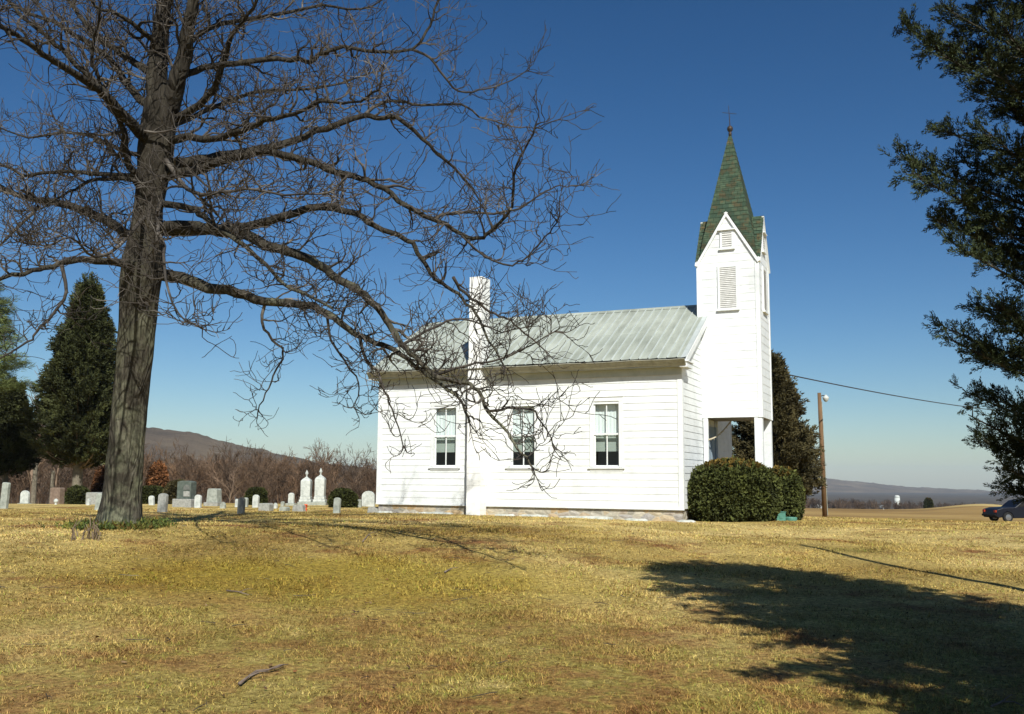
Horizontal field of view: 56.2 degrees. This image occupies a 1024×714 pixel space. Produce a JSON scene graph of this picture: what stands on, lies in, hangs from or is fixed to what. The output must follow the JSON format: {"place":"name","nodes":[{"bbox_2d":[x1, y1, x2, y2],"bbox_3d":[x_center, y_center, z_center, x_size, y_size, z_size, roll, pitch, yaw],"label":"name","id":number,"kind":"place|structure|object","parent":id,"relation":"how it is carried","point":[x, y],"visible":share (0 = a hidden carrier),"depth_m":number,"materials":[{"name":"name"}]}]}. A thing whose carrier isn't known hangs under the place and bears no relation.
{"place":"outdoors","nodes":[
{"label":"outdoors","id":0,"kind":"place"},
{"bbox_2d":[29,427,373,497],"bbox_3d":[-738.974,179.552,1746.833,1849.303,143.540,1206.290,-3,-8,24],"label":"hill ridge","id":1,"kind":"structure","parent":0,"point":[198,444],"depth_m":1476.64,"materials":[{"name":"brown plant"}]},
{"bbox_2d":[0,492,1023,713],"bbox_3d":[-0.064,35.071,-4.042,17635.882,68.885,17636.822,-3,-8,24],"label":"ground","id":2,"kind":"structure","parent":0,"point":[969,511],"depth_m":10.21,"materials":[{"name":"yellow plant"}]},
{"bbox_2d":[0,482,10,508],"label":"headstone","id":3,"kind":"object","parent":2,"relation":"on","point":[5,496],"visible":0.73,"depth_m":30.63,"materials":[{"name":"stone"}]},
{"bbox_2d":[0,276,38,394],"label":"pine tree","id":4,"kind":"object","parent":2,"relation":"on","point":[5,366],"visible":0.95,"depth_m":46.95,"materials":[{"name":"green plant"}]},
{"bbox_2d":[0,376,41,489],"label":"cedar tree","id":5,"kind":"object","parent":2,"relation":"on","point":[17,452],"visible":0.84,"depth_m":55.86,"materials":[{"name":"green plant"}]},
{"bbox_2d":[17,490,31,503],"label":"headstone","id":6,"kind":"object","parent":2,"relation":"on","point":[24,496],"visible":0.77,"depth_m":43.97,"materials":[{"name":"white stone"}]},
{"bbox_2d":[21,365,45,503],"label":"leafless tree","id":7,"kind":"object","parent":2,"relation":"on","point":[32,476],"visible":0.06,"depth_m":66.14,"materials":[{"name":"brown plant"}]},
{"bbox_2d":[40,457,70,502],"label":"leafless tree","id":8,"kind":"object","parent":2,"relation":"on","point":[54,479],"visible":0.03,"depth_m":70.20,"materials":[{"name":"brown plant"}]},
{"bbox_2d":[49,488,64,503],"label":"headstone","id":9,"kind":"object","parent":2,"relation":"on","point":[57,493],"visible":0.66,"depth_m":45.89,"materials":[{"name":"pink stone"}]},
{"bbox_2d":[9,271,117,485],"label":"cedar tree","id":10,"kind":"object","parent":2,"relation":"on","point":[71,411],"visible":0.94,"depth_m":51.47,"materials":[{"name":"green plant"}]},
{"bbox_2d":[64,484,90,503],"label":"clipped bush","id":11,"kind":"object","parent":2,"relation":"on","point":[75,494],"visible":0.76,"depth_m":42.69,"materials":[{"name":"green plant"}]},
{"bbox_2d":[71,517,100,540],"bbox_3d":[-6.622,2.658,14.874,0.437,0.400,0.462,5,-8,-30],"label":"sprouting stump","id":12,"kind":"object","parent":2,"relation":"on","point":[94,534],"visible":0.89,"depth_m":14.83,"materials":[{"name":"brown plant"}]},
{"bbox_2d":[86,492,101,503],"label":"headstone","id":13,"kind":"object","parent":2,"relation":"on","point":[91,496],"visible":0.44,"depth_m":41.86,"materials":[{"name":"grey stone"}]},
{"bbox_2d":[90,465,104,491],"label":"rusty sapling","id":14,"kind":"object","parent":2,"relation":"on","point":[97,482],"visible":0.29,"depth_m":61.69,"materials":[{"name":"brown plant"}]},
{"bbox_2d":[94,493,101,509],"bbox_3d":[-12.939,4.574,30.075,0.208,0.594,0.120,5,-7,15],"label":"headstone","id":15,"kind":"object","parent":2,"relation":"on","point":[98,499],"visible":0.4,"depth_m":30.02,"materials":[{"name":"stone"}]},
{"bbox_2d":[38,516,178,530],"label":"weeds","id":16,"kind":"object","parent":2,"relation":"on","point":[153,522],"visible":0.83,"depth_m":16.30,"materials":[{"name":"plant"}]},
{"bbox_2d":[148,496,154,504],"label":"headstone","id":17,"kind":"object","parent":2,"relation":"on","point":[151,500],"visible":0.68,"depth_m":37.82,"materials":[{"name":"white stone"}]},
{"bbox_2d":[142,484,163,503],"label":"clipped bush","id":18,"kind":"object","parent":2,"relation":"on","point":[155,491],"visible":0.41,"depth_m":41.54,"materials":[{"name":"green plant"}]},
{"bbox_2d":[144,458,169,487],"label":"rusty sapling","id":19,"kind":"object","parent":2,"relation":"on","point":[158,474],"visible":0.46,"depth_m":57.86,"materials":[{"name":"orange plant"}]},
{"bbox_2d":[157,493,168,511],"bbox_3d":[-9.950,4.193,27.331,0.270,0.614,0.120,0,-8,15],"label":"headstone","id":20,"kind":"object","parent":2,"relation":"on","point":[162,505],"visible":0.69,"depth_m":27.28,"materials":[{"name":"grey stone"}]},
{"bbox_2d":[162,479,185,503],"bbox_3d":[-13.994,5.710,40.065,1.142,1.249,1.178,0,-7,0],"label":"clipped bush","id":21,"kind":"object","parent":2,"relation":"on","point":[170,488],"visible":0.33,"depth_m":39.65,"materials":[{"name":"green plant"}]},
{"bbox_2d":[172,481,196,507],"bbox_3d":[-12.017,5.101,35.405,0.804,1.059,0.560,-2,-8,17],"label":"family monument","id":22,"kind":"object","parent":2,"relation":"on","point":[186,492],"visible":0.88,"depth_m":35.22,"materials":[{"name":"grey stone"}]},
{"bbox_2d":[0,478,375,503],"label":"woodland edge","id":23,"kind":"object","parent":2,"relation":"on","point":[13,495],"visible":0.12,"depth_m":89.56,"materials":[{"name":"brown plant"}]},
{"bbox_2d":[0,426,376,503],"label":"woodland","id":24,"kind":"object","parent":2,"relation":"on","point":[268,469],"visible":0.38,"depth_m":104.59,"materials":[{"name":"brown plant"}]},
{"bbox_2d":[194,495,201,507],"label":"headstone","id":25,"kind":"object","parent":2,"relation":"on","point":[198,501],"visible":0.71,"depth_m":34.64,"materials":[{"name":"white stone"}]},
{"bbox_2d":[203,488,221,505],"bbox_3d":[-11.531,5.482,37.136,0.605,0.771,0.500,-1,-8,14],"label":"headstone","id":26,"kind":"object","parent":2,"relation":"on","point":[214,496],"visible":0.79,"depth_m":36.98,"materials":[{"name":"stone"}]},
{"bbox_2d":[220,502,225,507],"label":"headstone","id":27,"kind":"object","parent":2,"relation":"on","point":[222,504],"visible":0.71,"depth_m":33.41,"materials":[{"name":"stone"}]},
{"bbox_2d":[214,458,249,502],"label":"leafless tree","id":28,"kind":"object","parent":2,"relation":"on","point":[233,480],"visible":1,"depth_m":77.85,"materials":[{"name":"brown plant"}]},
{"bbox_2d":[226,588,248,594],"bbox_3d":[-3.053,2.654,10.885,0.365,0.051,0.239,-3,-8,24],"label":"fallen stick","id":29,"kind":"object","parent":2,"relation":"on","point":[237,591],"visible":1,"depth_m":10.87,"materials":[{"name":"grey wood"}]},
{"bbox_2d":[237,498,245,513],"bbox_3d":[-7.374,4.088,26.128,0.180,0.515,0.120,-1,-9,14],"label":"headstone","id":30,"kind":"object","parent":2,"relation":"on","point":[241,506],"visible":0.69,"depth_m":26.08,"materials":[{"name":"stone"}]},
{"bbox_2d":[244,486,267,504],"bbox_3d":[-10.677,5.866,40.043,0.980,0.950,0.996,0,-7,0],"label":"clipped bush","id":31,"kind":"object","parent":2,"relation":"on","point":[251,492],"visible":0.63,"depth_m":39.77,"materials":[{"name":"green plant"}]},
{"bbox_2d":[252,495,259,507],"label":"headstone","id":32,"kind":"object","parent":2,"relation":"on","point":[255,501],"visible":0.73,"depth_m":34.88,"materials":[{"name":"white stone"}]},
{"bbox_2d":[238,664,287,684],"bbox_3d":[-1.929,2.411,7.337,0.152,0.058,0.677,-2,-8,19],"label":"fallen stick","id":33,"kind":"object","parent":2,"relation":"on","point":[256,672],"visible":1,"depth_m":7.35,"materials":[{"name":"grey wood"}]},
{"bbox_2d":[258,503,273,510],"bbox_3d":[-7.490,4.609,29.210,0.361,0.309,0.300,-2,-8,14],"label":"headstone","id":34,"kind":"object","parent":2,"relation":"on","point":[266,506],"visible":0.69,"depth_m":29.08,"materials":[{"name":"grey stone"}]},
{"bbox_2d":[279,507,289,510],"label":"headstone","id":35,"kind":"object","parent":2,"relation":"on","point":[284,508],"visible":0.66,"depth_m":29.33,"materials":[{"name":"stone"}]},
{"bbox_2d":[285,493,296,505],"bbox_3d":[-9.177,5.962,39.877,0.394,0.627,0.280,-1,-8,14],"label":"headstone","id":36,"kind":"object","parent":2,"relation":"on","point":[291,496],"visible":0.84,"depth_m":39.82,"materials":[{"name":"white stone"}]},
{"bbox_2d":[292,505,305,511],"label":"headstone","id":37,"kind":"object","parent":2,"relation":"on","point":[301,508],"visible":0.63,"depth_m":29.38,"materials":[{"name":"grey stone"}]},
{"bbox_2d":[297,471,312,504],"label":"urn monument","id":38,"kind":"object","parent":2,"relation":"on","point":[306,491],"visible":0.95,"depth_m":41.13,"materials":[{"name":"stone"}]},
{"bbox_2d":[0,0,620,526],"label":"bare tree","id":39,"kind":"object","parent":2,"relation":"on","point":[142,262],"visible":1,"depth_m":15.59,"materials":[{"name":"brown plant"}]},
{"bbox_2d":[311,469,327,504],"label":"urn monument","id":40,"kind":"object","parent":2,"relation":"on","point":[320,491],"visible":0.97,"depth_m":41.09,"materials":[{"name":"stone"}]},
{"bbox_2d":[333,498,340,512],"bbox_3d":[-5.058,4.329,27.727,0.192,0.528,0.120,0,-9,15],"label":"headstone","id":41,"kind":"object","parent":2,"relation":"on","point":[337,506],"visible":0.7,"depth_m":27.68,"materials":[{"name":"stone"}]},
{"bbox_2d":[327,487,358,507],"bbox_3d":[-5.992,5.062,34.035,1.113,0.910,1.123,0,-7,0],"label":"clipped bush","id":42,"kind":"object","parent":2,"relation":"on","point":[349,497],"visible":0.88,"depth_m":33.72,"materials":[{"name":"green plant"}]},
{"bbox_2d":[0,521,709,710],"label":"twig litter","id":43,"kind":"object","parent":2,"relation":"on","point":[354,611],"visible":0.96,"depth_m":11.23,"materials":[{"name":"brown plant"}]},
{"bbox_2d":[362,491,374,506],"bbox_3d":[-5.612,5.578,37.483,0.518,0.685,0.120,-3,-7,14],"label":"headstone","id":44,"kind":"object","parent":2,"relation":"on","point":[368,498],"visible":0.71,"depth_m":37.42,"materials":[{"name":"white stone"}]},
{"bbox_2d":[367,507,377,512],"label":"headstone","id":45,"kind":"object","parent":2,"relation":"on","point":[373,509],"visible":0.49,"depth_m":28.62,"materials":[{"name":"grey stone"}]},
{"bbox_2d":[419,512,453,513],"bbox_3d":[-2.184,4.492,27.498,1.111,0.115,0.129,-3,-8,24],"label":"edging stone","id":46,"kind":"object","parent":2,"relation":"on","point":[437,512],"visible":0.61,"depth_m":27.43,"materials":[{"name":"white stone"}]},
{"bbox_2d":[495,514,514,515],"bbox_3d":[-0.199,4.410,26.612,0.611,0.114,0.130,-3,-8,24],"label":"edging stone","id":47,"kind":"object","parent":2,"relation":"on","point":[504,515],"visible":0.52,"depth_m":26.57,"materials":[{"name":"white stone"}]},
{"bbox_2d":[1,517,1022,713],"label":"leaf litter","id":48,"kind":"object","parent":2,"relation":"on","point":[394,685],"visible":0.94,"depth_m":10.41,"materials":[{"name":"brown plant"}]},
{"bbox_2d":[519,514,547,516],"bbox_3d":[0.587,4.366,26.264,0.833,0.115,0.130,-3,-8,24],"label":"edging stone","id":49,"kind":"object","parent":2,"relation":"on","point":[537,515],"visible":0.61,"depth_m":26.21,"materials":[{"name":"white stone"}]},
{"bbox_2d":[367,105,772,520],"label":"church","id":50,"kind":"structure","parent":2,"relation":"on","point":[677,387],"depth_m":27.03,"materials":[{"name":"white paint"}]},
{"bbox_2d":[428,401,459,469],"bbox_3d":[-1.908,2.288,27.922,1.030,2.000,0.270,-3,-8,24],"label":"window","id":51,"kind":"structure","parent":50,"relation":"in","point":[446,441],"depth_m":27.99,"materials":[{"name":"white paint"}]},
{"bbox_2d":[505,398,539,469],"bbox_3d":[0.334,2.178,26.925,1.030,2.000,0.270,-3,-8,24],"label":"window","id":52,"kind":"structure","parent":50,"relation":"in","point":[531,415],"depth_m":26.97,"materials":[{"name":"white paint"}]},
{"bbox_2d":[588,396,624,470],"bbox_3d":[2.573,2.067,25.929,1.030,2.000,0.270,-3,-8,24],"label":"window","id":53,"kind":"structure","parent":50,"relation":"in","point":[605,435],"depth_m":25.99,"materials":[{"name":"white paint"}]},
{"bbox_2d":[709,426,716,459],"bbox_3d":[5.761,3.234,27.730,0.053,2.446,1.344,-3,-8,24],"label":"door","id":54,"kind":"structure","parent":50,"relation":"in","point":[712,430],"depth_m":28.01,"materials":[{"name":"grey paint"}]},
{"bbox_2d":[708,421,730,439],"bbox_3d":[6.016,2.119,27.720,0.049,0.644,1.591,-5,-9,36],"label":"rope garland","id":55,"kind":"object","parent":50,"relation":"hanging from","point":[720,432],"visible":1,"depth_m":27.70,"materials":[{"name":"fabric"}]},
{"bbox_2d":[787,374,998,410],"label":"overhead wire","id":56,"kind":"object","parent":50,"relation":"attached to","point":[879,392],"visible":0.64,"depth_m":40.47,"materials":[{"name":"grey metal"}]},
{"bbox_2d":[559,516,612,519],"bbox_3d":[1.974,4.304,25.647,1.528,0.112,0.130,-3,-8,24],"label":"edging stone","id":57,"kind":"object","parent":2,"relation":"on","point":[597,517],"visible":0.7,"depth_m":25.55,"materials":[{"name":"white stone"}]},
{"bbox_2d":[624,518,647,520],"bbox_3d":[3.239,4.278,25.080,0.639,0.115,0.129,-3,-8,24],"label":"edging stone","id":58,"kind":"object","parent":2,"relation":"on","point":[632,519],"visible":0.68,"depth_m":25.04,"materials":[{"name":"white stone"}]},
{"bbox_2d":[678,520,695,521],"bbox_3d":[4.460,4.222,24.535,0.472,0.114,0.129,-3,-8,24],"label":"edging stone","id":59,"kind":"object","parent":2,"relation":"on","point":[686,521],"visible":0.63,"depth_m":24.50,"materials":[{"name":"white stone"}]},
{"bbox_2d":[687,455,783,521],"bbox_3d":[5.820,3.590,25.504,2.687,1.975,2.318,0,-7,0],"label":"clipped bush","id":60,"kind":"object","parent":2,"relation":"on","point":[729,489],"visible":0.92,"depth_m":24.67,"materials":[{"name":"green plant"}]},
{"bbox_2d":[731,349,827,500],"bbox_3d":[8.713,2.490,32.273,3.547,5.800,4.106,-3,-8,24],"label":"cedar tree","id":61,"kind":"object","parent":2,"relation":"on","point":[794,439],"visible":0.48,"depth_m":31.63,"materials":[{"name":"green plant"}]},
{"bbox_2d":[775,511,785,520],"bbox_3d":[7.274,4.316,26.016,0.270,0.245,0.230,0,-7,0],"label":"utility box","id":62,"kind":"object","parent":2,"relation":"on","point":[781,516],"visible":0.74,"depth_m":25.92,"materials":[{"name":"teal paint"}]},
{"bbox_2d":[769,465,805,519],"bbox_3d":[7.566,3.922,27.078,1.462,1.778,1.450,0,-7,0],"label":"clipped bush","id":63,"kind":"object","parent":2,"relation":"on","point":[793,491],"visible":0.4,"depth_m":26.60,"materials":[{"name":"green plant"}]},
{"bbox_2d":[786,517,796,520],"bbox_3d":[7.615,4.425,26.209,0.350,0.105,0.345,-3,-8,24],"label":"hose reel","id":64,"kind":"object","parent":2,"relation":"on","point":[791,518],"visible":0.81,"depth_m":26.06,"materials":[{"name":"teal paint"}]},
{"bbox_2d":[817,393,828,516],"bbox_3d":[12.732,4.090,38.938,0.471,5.257,0.846,-3,-8,24],"label":"light pole","id":65,"kind":"object","parent":2,"relation":"on","point":[824,490],"visible":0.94,"depth_m":38.92,"materials":[{"name":"brown wood"}]},
{"bbox_2d":[894,495,899,504],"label":"silo","id":66,"kind":"object","parent":2,"relation":"on","point":[896,498],"visible":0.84,"depth_m":639.28,"materials":[{"name":"white stone"}]},
{"bbox_2d":[805,498,998,508],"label":"woodland","id":67,"kind":"object","parent":2,"relation":"on","point":[854,504],"visible":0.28,"depth_m":506.63,"materials":[{"name":"plant"}]},
{"bbox_2d":[923,497,933,507],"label":"clipped bush","id":68,"kind":"object","parent":2,"relation":"on","point":[928,503],"visible":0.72,"depth_m":244.45,"materials":[{"name":"green plant"}]},
{"bbox_2d":[876,0,1023,504],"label":"cedar tree","id":69,"kind":"object","parent":2,"relation":"on","point":[1008,319],"visible":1,"depth_m":6.56,"materials":[{"name":"green plant"}]},
{"bbox_2d":[982,499,1023,520],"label":"parked car","id":70,"kind":"object","parent":2,"relation":"on","point":[1008,510],"visible":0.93,"depth_m":65.17,"materials":[{"name":"blue paint"}]},
{"bbox_2d":[990,695,1022,706],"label":"fallen stick","id":71,"kind":"object","parent":2,"relation":"on","point":[1000,702],"visible":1,"depth_m":6.58,"materials":[{"name":"grey wood"}]},
{"bbox_2d":[0,0,1023,490],"label":"sky","id":72,"kind":"structure","parent":0,"point":[812,89],"materials":[{"name":"blue"}]},
{"bbox_2d":[813,478,1004,492],"bbox_3d":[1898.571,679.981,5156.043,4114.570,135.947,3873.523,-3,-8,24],"label":"hills","id":73,"kind":"structure","parent":0,"point":[837,485],"depth_m":4567.28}
]}

